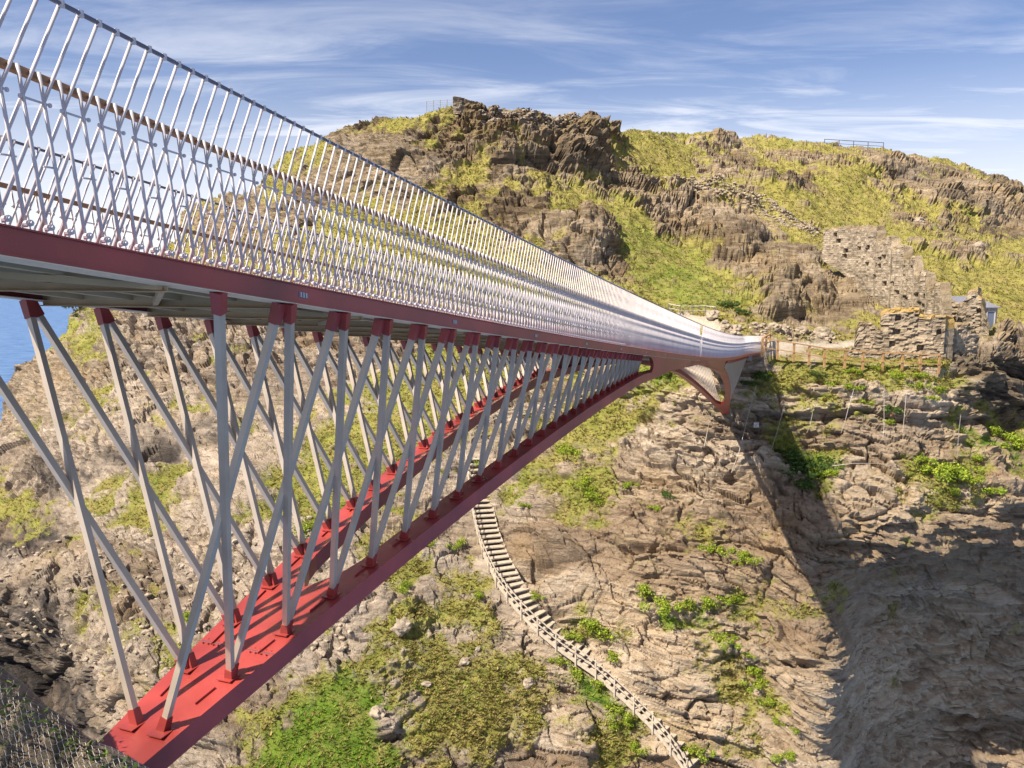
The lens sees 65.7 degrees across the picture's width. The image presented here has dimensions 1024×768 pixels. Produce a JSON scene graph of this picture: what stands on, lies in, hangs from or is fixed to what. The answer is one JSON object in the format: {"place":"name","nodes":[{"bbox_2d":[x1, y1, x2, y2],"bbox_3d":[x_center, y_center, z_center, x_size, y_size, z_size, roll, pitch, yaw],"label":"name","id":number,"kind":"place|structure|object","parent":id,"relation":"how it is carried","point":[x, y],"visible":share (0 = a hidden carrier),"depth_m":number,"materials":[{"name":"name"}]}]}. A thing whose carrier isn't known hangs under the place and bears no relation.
{"place":"outdoors","nodes":[
{"label":"outdoors","id":0,"kind":"place"},
{"bbox_2d":[0,298,77,419],"bbox_3d":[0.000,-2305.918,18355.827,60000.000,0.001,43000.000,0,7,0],"label":"sea","id":1,"kind":"structure","parent":0,"point":[16,345],"depth_m":974.74,"materials":[{"name":"liquid"}]},
{"bbox_2d":[0,668,143,767],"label":"bank","id":2,"kind":"structure","parent":0,"point":[29,738],"depth_m":7.60,"materials":[{"name":"stone"}]},
{"bbox_2d":[0,666,137,767],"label":"weeds","id":3,"kind":"object","parent":2,"relation":"on","point":[105,752],"visible":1,"depth_m":7.64,"materials":[{"name":"green plant"}]},
{"bbox_2d":[0,666,146,767],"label":"wire netting","id":4,"kind":"object","parent":2,"relation":"on","point":[36,696],"visible":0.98,"depth_m":7.65,"materials":[{"name":"metal"}]},
{"bbox_2d":[0,102,1023,767],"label":"cliff terrain","id":5,"kind":"structure","parent":0,"point":[942,686],"depth_m":72.24,"materials":[{"name":"stone"}]},
{"bbox_2d":[292,520,313,534],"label":"cliff shrub","id":6,"kind":"object","parent":5,"relation":"on","point":[306,527],"visible":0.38,"depth_m":71.90,"materials":[{"name":"green plant"}]},
{"bbox_2d":[368,705,385,719],"bbox_3d":[-9.837,24.065,58.081,1.251,0.967,1.435,5,-2,-32],"label":"boulder","id":7,"kind":"object","parent":5,"relation":"on","point":[377,712],"visible":1,"depth_m":57.69,"materials":[{"name":"stone"}]},
{"bbox_2d":[0,0,767,767],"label":"footbridge","id":8,"kind":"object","parent":5,"relation":"on","point":[268,626],"visible":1,"depth_m":9.71,"materials":[{"name":"red paint"}]},
{"bbox_2d":[763,333,770,352],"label":"landing gate","id":9,"kind":"structure","parent":8,"relation":"attached to","point":[766,336],"depth_m":72.09,"materials":[{"name":"wood"}]},
{"bbox_2d":[390,617,412,635],"bbox_3d":[-8.662,19.215,63.130,1.631,1.410,1.975,5,-3,16],"label":"boulder","id":10,"kind":"object","parent":5,"relation":"on","point":[402,626],"visible":0.97,"depth_m":62.41,"materials":[{"name":"stone"}]},
{"bbox_2d":[398,579,411,594],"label":"cliff shrub","id":11,"kind":"object","parent":5,"relation":"on","point":[404,585],"visible":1,"depth_m":65.28,"materials":[{"name":"green plant"}]},
{"bbox_2d":[0,105,841,679],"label":"scree","id":12,"kind":"structure","parent":5,"relation":"on","point":[730,329],"depth_m":77.10,"materials":[{"name":"stone"}]},
{"bbox_2d":[421,680,431,686],"bbox_3d":[-6.547,22.944,60.656,0.845,0.488,0.611,2,8,17],"label":"boulder","id":13,"kind":"object","parent":5,"relation":"on","point":[425,683],"visible":1,"depth_m":60.48,"materials":[{"name":"stone"}]},
{"bbox_2d":[426,100,445,110],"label":"summit fence","id":14,"kind":"object","parent":5,"relation":"on","point":[440,102],"visible":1,"depth_m":113.78,"materials":[{"name":"metal"}]},
{"bbox_2d":[444,537,466,549],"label":"cliff shrub","id":15,"kind":"object","parent":5,"relation":"on","point":[459,542],"visible":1,"depth_m":70.39,"materials":[{"name":"green plant"}]},
{"bbox_2d":[459,657,470,665],"bbox_3d":[-3.682,21.675,61.970,0.927,0.640,0.758,-3,-2,4],"label":"boulder","id":16,"kind":"object","parent":5,"relation":"on","point":[465,661],"visible":1,"depth_m":61.73,"materials":[{"name":"stone"}]},
{"bbox_2d":[453,96,478,115],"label":"summit wall","id":17,"kind":"structure","parent":5,"relation":"on","point":[459,103],"depth_m":113.70,"materials":[{"name":"stone"}]},
{"bbox_2d":[472,588,483,600],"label":"cliff shrub","id":18,"kind":"object","parent":5,"relation":"on","point":[478,595],"visible":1,"depth_m":65.97,"materials":[{"name":"green plant"}]},
{"bbox_2d":[0,103,1023,767],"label":"grass","id":19,"kind":"structure","parent":5,"relation":"on","point":[418,741],"depth_m":70.35,"materials":[{"name":"plant"}]},
{"bbox_2d":[0,135,1023,767],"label":"green grass","id":20,"kind":"structure","parent":5,"relation":"on","point":[330,759],"depth_m":59.49,"materials":[{"name":"plant"}]},
{"bbox_2d":[523,677,534,688],"bbox_3d":[1.260,23.216,61.667,1.113,0.768,0.909,-16,16,-38],"label":"boulder","id":21,"kind":"object","parent":5,"relation":"on","point":[528,682],"visible":1,"depth_m":61.39,"materials":[{"name":"stone"}]},
{"bbox_2d":[470,390,596,441],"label":"stair rail","id":22,"kind":"object","parent":5,"relation":"on","point":[495,418],"visible":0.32,"depth_m":81.53,"materials":[{"name":"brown wood"}]},
{"bbox_2d":[529,590,544,600],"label":"cliff shrub","id":23,"kind":"object","parent":5,"relation":"on","point":[536,596],"visible":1,"depth_m":65.82,"materials":[{"name":"green plant"}]},
{"bbox_2d":[540,656,572,665],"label":"cliff shrub","id":24,"kind":"object","parent":5,"relation":"on","point":[560,660],"visible":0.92,"depth_m":62.75,"materials":[{"name":"green plant"}]},
{"bbox_2d":[554,442,581,455],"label":"cliff shrub","id":25,"kind":"object","parent":5,"relation":"on","point":[562,449],"visible":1,"depth_m":75.78,"materials":[{"name":"green plant"}]},
{"bbox_2d":[561,629,583,641],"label":"cliff shrub","id":26,"kind":"object","parent":5,"relation":"on","point":[572,636],"visible":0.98,"depth_m":63.78,"materials":[{"name":"green plant"}]},
{"bbox_2d":[570,666,582,680],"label":"cliff shrub","id":27,"kind":"object","parent":5,"relation":"on","point":[575,672],"visible":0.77,"depth_m":61.68,"materials":[{"name":"green plant"}]},
{"bbox_2d":[567,475,592,487],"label":"cliff shrub","id":28,"kind":"object","parent":5,"relation":"on","point":[585,480],"visible":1,"depth_m":72.22,"materials":[{"name":"green plant"}]},
{"bbox_2d":[465,446,700,767],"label":"cliff staircase","id":29,"kind":"structure","parent":5,"relation":"on","point":[652,723],"depth_m":63.56,"materials":[{"name":"brown wood"}]},
{"bbox_2d":[579,617,601,633],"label":"cliff shrub","id":30,"kind":"object","parent":5,"relation":"on","point":[593,624],"visible":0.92,"depth_m":63.69,"materials":[{"name":"green plant"}]},
{"bbox_2d":[581,485,600,499],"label":"cliff shrub","id":31,"kind":"object","parent":5,"relation":"on","point":[589,492],"visible":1,"depth_m":71.13,"materials":[{"name":"green plant"}]},
{"bbox_2d":[590,678,605,690],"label":"cliff shrub","id":32,"kind":"object","parent":5,"relation":"on","point":[598,683],"visible":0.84,"depth_m":60.94,"materials":[{"name":"green plant"}]},
{"bbox_2d":[579,623,619,641],"bbox_3d":[7.017,19.959,63.973,2.582,1.513,3.798,-2,8,-17],"label":"cliff shrub","id":33,"kind":"object","parent":5,"relation":"on","point":[604,632],"visible":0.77,"depth_m":63.30,"materials":[{"name":"green plant"}]},
{"bbox_2d":[606,650,622,662],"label":"cliff shrub","id":34,"kind":"object","parent":5,"relation":"on","point":[612,655],"visible":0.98,"depth_m":62.18,"materials":[{"name":"green plant"}]},
{"bbox_2d":[604,703,632,721],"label":"cliff shrub","id":35,"kind":"object","parent":5,"relation":"on","point":[609,707],"visible":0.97,"depth_m":59.94,"materials":[{"name":"green plant"}]},
{"bbox_2d":[608,719,633,730],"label":"cliff shrub","id":36,"kind":"object","parent":5,"relation":"on","point":[626,723],"visible":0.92,"depth_m":59.62,"materials":[{"name":"green plant"}]},
{"bbox_2d":[622,481,638,488],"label":"cliff shrub","id":37,"kind":"object","parent":5,"relation":"on","point":[627,485],"visible":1,"depth_m":71.67,"materials":[{"name":"green plant"}]},
{"bbox_2d":[628,741,651,755],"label":"cliff shrub","id":38,"kind":"object","parent":5,"relation":"on","point":[634,746],"visible":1,"depth_m":58.77,"materials":[{"name":"green plant"}]},
{"bbox_2d":[636,582,654,598],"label":"cliff shrub","id":39,"kind":"object","parent":5,"relation":"on","point":[643,589],"visible":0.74,"depth_m":63.62,"materials":[{"name":"green plant"}]},
{"bbox_2d":[646,503,661,510],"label":"cliff shrub","id":40,"kind":"object","parent":5,"relation":"on","point":[657,508],"visible":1,"depth_m":68.58,"materials":[{"name":"green plant"}]},
{"bbox_2d":[638,592,671,617],"bbox_3d":[11.883,17.274,62.905,2.797,1.416,4.114,6,9,37],"label":"cliff shrub","id":41,"kind":"object","parent":5,"relation":"on","point":[658,611],"visible":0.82,"depth_m":62.21,"materials":[{"name":"green plant"}]},
{"bbox_2d":[661,490,675,498],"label":"cliff shrub","id":42,"kind":"object","parent":5,"relation":"on","point":[665,494],"visible":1,"depth_m":69.17,"materials":[{"name":"green plant"}]},
{"bbox_2d":[660,596,695,613],"bbox_3d":[13.419,17.412,62.482,3.788,1.479,2.597,0,7,0],"label":"cliff shrub","id":43,"kind":"object","parent":5,"relation":"on","point":[678,607],"visible":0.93,"depth_m":62.19,"materials":[{"name":"green plant"}]},
{"bbox_2d":[668,303,712,314],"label":"viewpoint rail","id":44,"kind":"object","parent":5,"relation":"on","point":[692,310],"visible":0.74,"depth_m":80.16,"materials":[{"name":"metal"}]},
{"bbox_2d":[680,744,716,762],"bbox_3d":[13.585,26.947,58.279,2.532,0.975,1.721,7,10,44],"label":"cliff shrub","id":45,"kind":"object","parent":5,"relation":"on","point":[691,750],"visible":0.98,"depth_m":58.08,"materials":[{"name":"green plant"}]},
{"bbox_2d":[698,596,720,609],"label":"cliff shrub","id":46,"kind":"object","parent":5,"relation":"on","point":[708,602],"visible":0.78,"depth_m":61.92,"materials":[{"name":"green plant"}]},
{"bbox_2d":[705,310,719,320],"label":"boulder","id":47,"kind":"object","parent":5,"relation":"on","point":[711,315],"visible":0.98,"depth_m":77.03,"materials":[{"name":"stone"}]},
{"bbox_2d":[697,541,735,556],"bbox_3d":[16.551,13.348,64.308,2.848,1.122,1.936,5,9,33],"label":"cliff shrub","id":48,"kind":"object","parent":5,"relation":"on","point":[711,549],"visible":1,"depth_m":64.18,"materials":[{"name":"green plant"}]},
{"bbox_2d":[707,631,742,650],"bbox_3d":[16.216,19.557,60.495,1.936,1.025,2.848,-1,7,-10],"label":"cliff shrub","id":49,"kind":"object","parent":5,"relation":"on","point":[719,637],"visible":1,"depth_m":60.46,"materials":[{"name":"green plant"}]},
{"bbox_2d":[715,594,742,605],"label":"cliff shrub","id":50,"kind":"object","parent":5,"relation":"on","point":[730,599],"visible":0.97,"depth_m":62.12,"materials":[{"name":"green plant"}]},
{"bbox_2d":[716,300,741,307],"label":"cliff shrub","id":51,"kind":"object","parent":5,"relation":"on","point":[729,303],"visible":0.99,"depth_m":83.88,"materials":[{"name":"green plant"}]},
{"bbox_2d":[731,324,741,330],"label":"boulder","id":52,"kind":"object","parent":5,"relation":"on","point":[737,326],"visible":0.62,"depth_m":75.03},
{"bbox_2d":[734,308,750,313],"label":"cliff shrub","id":53,"kind":"object","parent":5,"relation":"on","point":[741,311],"visible":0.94,"depth_m":81.67,"materials":[{"name":"green plant"}]},
{"bbox_2d":[735,550,763,565],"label":"cliff shrub","id":54,"kind":"object","parent":5,"relation":"on","point":[743,556],"visible":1,"depth_m":62.16,"materials":[{"name":"green plant"}]},
{"bbox_2d":[739,380,762,386],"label":"cliff shrub","id":55,"kind":"object","parent":5,"relation":"on","point":[748,382],"visible":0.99,"depth_m":69.89,"materials":[{"name":"green plant"}]},
{"bbox_2d":[738,677,769,692],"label":"cliff shrub","id":56,"kind":"object","parent":5,"relation":"on","point":[757,686],"visible":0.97,"depth_m":59.48,"materials":[{"name":"green plant"}]},
{"bbox_2d":[745,665,763,678],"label":"cliff shrub","id":57,"kind":"object","parent":5,"relation":"on","point":[754,669],"visible":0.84,"depth_m":60.06,"materials":[{"name":"green plant"}]},
{"bbox_2d":[750,370,772,380],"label":"cliff shrub","id":58,"kind":"object","parent":5,"relation":"on","point":[763,376],"visible":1,"depth_m":69.78,"materials":[{"name":"green plant"}]},
{"bbox_2d":[758,694,786,709],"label":"cliff shrub","id":59,"kind":"object","parent":5,"relation":"on","point":[769,702],"visible":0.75,"depth_m":58.64,"materials":[{"name":"green plant"}]},
{"bbox_2d":[767,322,781,332],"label":"boulder","id":60,"kind":"object","parent":5,"relation":"on","point":[775,327],"visible":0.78,"depth_m":76.98,"materials":[{"name":"stone"}]},
{"bbox_2d":[771,716,787,726],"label":"cliff shrub","id":61,"kind":"object","parent":5,"relation":"on","point":[775,720],"visible":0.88,"depth_m":57.99,"materials":[{"name":"green plant"}]},
{"bbox_2d":[770,749,795,763],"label":"cliff shrub","id":62,"kind":"object","parent":5,"relation":"on","point":[791,755],"visible":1,"depth_m":56.20,"materials":[{"name":"green plant"}]},
{"bbox_2d":[780,324,789,334],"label":"boulder","id":63,"kind":"object","parent":5,"relation":"on","point":[785,329],"visible":0.53,"depth_m":77.41,"materials":[{"name":"stone"}]},
{"bbox_2d":[774,447,803,460],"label":"cliff shrub","id":64,"kind":"object","parent":5,"relation":"on","point":[789,455],"visible":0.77,"depth_m":67.43,"materials":[{"name":"green plant"}]},
{"bbox_2d":[788,479,816,489],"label":"cliff shrub","id":65,"kind":"object","parent":5,"relation":"on","point":[808,484],"visible":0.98,"depth_m":64.69,"materials":[{"name":"green plant"}]},
{"bbox_2d":[796,326,809,335],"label":"boulder","id":66,"kind":"object","parent":5,"relation":"on","point":[804,330],"visible":0.71,"depth_m":78.65,"materials":[{"name":"stone"}]},
{"bbox_2d":[781,460,835,479],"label":"cliff shrub","id":67,"kind":"object","parent":5,"relation":"on","point":[807,474],"visible":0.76,"depth_m":65.91,"materials":[{"name":"green plant"}]},
{"bbox_2d":[810,369,826,375],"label":"cliff shrub","id":68,"kind":"object","parent":5,"relation":"on","point":[816,372],"visible":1,"depth_m":69.44,"materials":[{"name":"green plant"}]},
{"bbox_2d":[793,455,844,472],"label":"cliff shrub","id":69,"kind":"object","parent":5,"relation":"on","point":[809,463],"visible":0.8,"depth_m":66.65,"materials":[{"name":"green plant"}]},
{"bbox_2d":[813,327,832,337],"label":"boulder","id":70,"kind":"object","parent":5,"relation":"on","point":[825,331],"visible":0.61,"depth_m":79.27,"materials":[{"name":"stone"}]},
{"bbox_2d":[811,466,841,477],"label":"cliff shrub","id":71,"kind":"object","parent":5,"relation":"on","point":[832,473],"visible":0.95,"depth_m":64.86,"materials":[{"name":"green plant"}]},
{"bbox_2d":[761,337,940,373],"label":"timber fence","id":72,"kind":"object","parent":5,"relation":"on","point":[882,361],"visible":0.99,"depth_m":69.75,"materials":[{"name":"wood"}]},
{"bbox_2d":[843,368,862,373],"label":"cliff shrub","id":73,"kind":"object","parent":5,"relation":"on","point":[860,371],"visible":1,"depth_m":69.60,"materials":[{"name":"green plant"}]},
{"bbox_2d":[824,139,883,150],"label":"skyline rail","id":74,"kind":"object","parent":5,"relation":"on","point":[853,144],"visible":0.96,"depth_m":147.43,"materials":[{"name":"metal"}]},
{"bbox_2d":[844,383,865,391],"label":"cliff shrub","id":75,"kind":"object","parent":5,"relation":"on","point":[848,386],"visible":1,"depth_m":68.00,"materials":[{"name":"green plant"}]},
{"bbox_2d":[850,397,875,405],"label":"cliff shrub","id":76,"kind":"object","parent":5,"relation":"on","point":[870,402],"visible":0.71,"depth_m":67.98,"materials":[{"name":"green plant"}]},
{"bbox_2d":[854,321,885,349],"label":"wall stub","id":77,"kind":"object","parent":5,"relation":"on","point":[868,334],"depth_m":72.81,"materials":[{"name":"stone"}]},
{"bbox_2d":[869,365,888,369],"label":"cliff shrub","id":78,"kind":"object","parent":5,"relation":"on","point":[877,367],"visible":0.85,"depth_m":70.22,"materials":[{"name":"green plant"}]},
{"bbox_2d":[822,225,951,316],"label":"curtain wall","id":79,"kind":"structure","parent":5,"relation":"on","point":[889,272],"depth_m":88.66,"materials":[{"name":"stone"}]},
{"bbox_2d":[882,404,906,415],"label":"cliff shrub","id":80,"kind":"object","parent":5,"relation":"on","point":[888,409],"visible":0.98,"depth_m":66.91,"materials":[{"name":"green plant"}]},
{"bbox_2d":[847,347,945,359],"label":"terrace wall","id":81,"kind":"structure","parent":5,"relation":"on","point":[887,356],"depth_m":72.10,"materials":[{"name":"stone"}]},
{"bbox_2d":[887,368,909,377],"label":"cliff shrub","id":82,"kind":"object","parent":5,"relation":"on","point":[893,373],"visible":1,"depth_m":68.70,"materials":[{"name":"green plant"}]},
{"bbox_2d":[880,307,954,359],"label":"ruin block","id":83,"kind":"structure","parent":5,"relation":"on","point":[916,329],"depth_m":71.39,"materials":[{"name":"stone"}]},
{"bbox_2d":[913,217,924,222],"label":"boulder","id":84,"kind":"object","parent":5,"relation":"on","point":[919,219],"visible":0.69,"depth_m":123.48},
{"bbox_2d":[910,372,928,377],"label":"cliff shrub","id":85,"kind":"object","parent":5,"relation":"on","point":[917,374],"visible":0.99,"depth_m":68.84,"materials":[{"name":"green plant"}]},
{"bbox_2d":[908,380,932,389],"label":"cliff shrub","id":86,"kind":"object","parent":5,"relation":"on","point":[917,384],"visible":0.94,"depth_m":68.01,"materials":[{"name":"green plant"}]},
{"bbox_2d":[913,452,935,462],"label":"cliff shrub","id":87,"kind":"object","parent":5,"relation":"on","point":[920,457],"visible":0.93,"depth_m":64.68,"materials":[{"name":"green plant"}]},
{"bbox_2d":[924,395,940,400],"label":"cliff shrub","id":88,"kind":"object","parent":5,"relation":"on","point":[931,397],"visible":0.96,"depth_m":67.26,"materials":[{"name":"green plant"}]},
{"bbox_2d":[932,386,946,394],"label":"cliff shrub","id":89,"kind":"object","parent":5,"relation":"on","point":[941,389],"visible":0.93,"depth_m":67.99,"materials":[{"name":"green plant"}]},
{"bbox_2d":[911,458,972,482],"bbox_3d":[34.399,6.965,64.264,3.227,1.798,4.747,-2,8,-16],"label":"cliff shrub","id":90,"kind":"object","parent":5,"relation":"on","point":[926,466],"visible":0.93,"depth_m":63.62,"materials":[{"name":"green plant"}]},
{"bbox_2d":[931,488,960,496],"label":"cliff shrub","id":91,"kind":"object","parent":5,"relation":"on","point":[955,491],"visible":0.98,"depth_m":63.62,"materials":[{"name":"green plant"}]},
{"bbox_2d":[933,461,965,482],"bbox_3d":[35.821,7.090,65.292,2.465,1.903,4.251,3,8,24],"label":"cliff shrub","id":92,"kind":"object","parent":5,"relation":"on","point":[954,474],"visible":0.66,"depth_m":63.91,"materials":[{"name":"green plant"}]},
{"bbox_2d":[952,300,959,321],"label":"ruin wall","id":93,"kind":"structure","parent":5,"relation":"on","point":[955,305],"depth_m":83.39,"materials":[{"name":"stone"}]},
{"bbox_2d":[952,322,979,354],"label":"arched wall","id":94,"kind":"structure","parent":5,"relation":"on","point":[966,338],"depth_m":72.32,"materials":[{"name":"stone"}]},
{"bbox_2d":[953,462,987,477],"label":"cliff shrub","id":95,"kind":"object","parent":5,"relation":"on","point":[978,468],"visible":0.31,"depth_m":65.95,"materials":[{"name":"green plant"}]},
{"bbox_2d":[956,287,988,335],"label":"ruin gable","id":96,"kind":"structure","parent":5,"relation":"on","point":[971,309],"depth_m":81.36,"materials":[{"name":"stone"}]},
{"bbox_2d":[963,474,985,483],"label":"cliff shrub","id":97,"kind":"object","parent":5,"relation":"on","point":[973,480],"visible":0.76,"depth_m":64.59,"materials":[{"name":"green plant"}]},
{"bbox_2d":[952,296,1000,328],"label":"stone hut","id":98,"kind":"object","parent":5,"relation":"on","point":[991,311],"visible":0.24,"depth_m":85.14,"materials":[{"name":"stone"}]},
{"bbox_2d":[986,311,995,328],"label":"door","id":99,"kind":"structure","parent":98,"relation":"in","point":[991,315],"depth_m":85.10,"materials":[{"name":"wood"}]},
{"bbox_2d":[971,453,982,462],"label":"cliff shrub","id":100,"kind":"object","parent":5,"relation":"on","point":[976,457],"visible":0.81,"depth_m":67.43,"materials":[{"name":"green plant"}]},
{"bbox_2d":[973,241,984,248],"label":"boulder","id":101,"kind":"object","parent":5,"relation":"on","point":[979,244],"visible":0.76,"depth_m":117.85,"materials":[{"name":"stone"}]},
{"bbox_2d":[981,486,1007,495],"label":"cliff shrub","id":102,"kind":"object","parent":5,"relation":"on","point":[1000,491],"visible":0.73,"depth_m":64.71,"materials":[{"name":"green plant"}]},
{"bbox_2d":[986,424,1002,435],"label":"cliff shrub","id":103,"kind":"object","parent":5,"relation":"on","point":[997,430],"visible":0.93,"depth_m":71.06,"materials":[{"name":"green plant"}]},
{"bbox_2d":[999,429,1021,441],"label":"cliff shrub","id":104,"kind":"object","parent":5,"relation":"on","point":[1006,436],"visible":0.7,"depth_m":71.17,"materials":[{"name":"green plant"}]},
{"bbox_2d":[1000,437,1023,448],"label":"cliff shrub","id":105,"kind":"object","parent":5,"relation":"on","point":[1018,444],"visible":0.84,"depth_m":70.36,"materials":[{"name":"green plant"}]},
{"bbox_2d":[0,0,1023,254],"label":"sky","id":106,"kind":"structure","parent":0,"point":[928,78],"materials":[{"name":"blue"}]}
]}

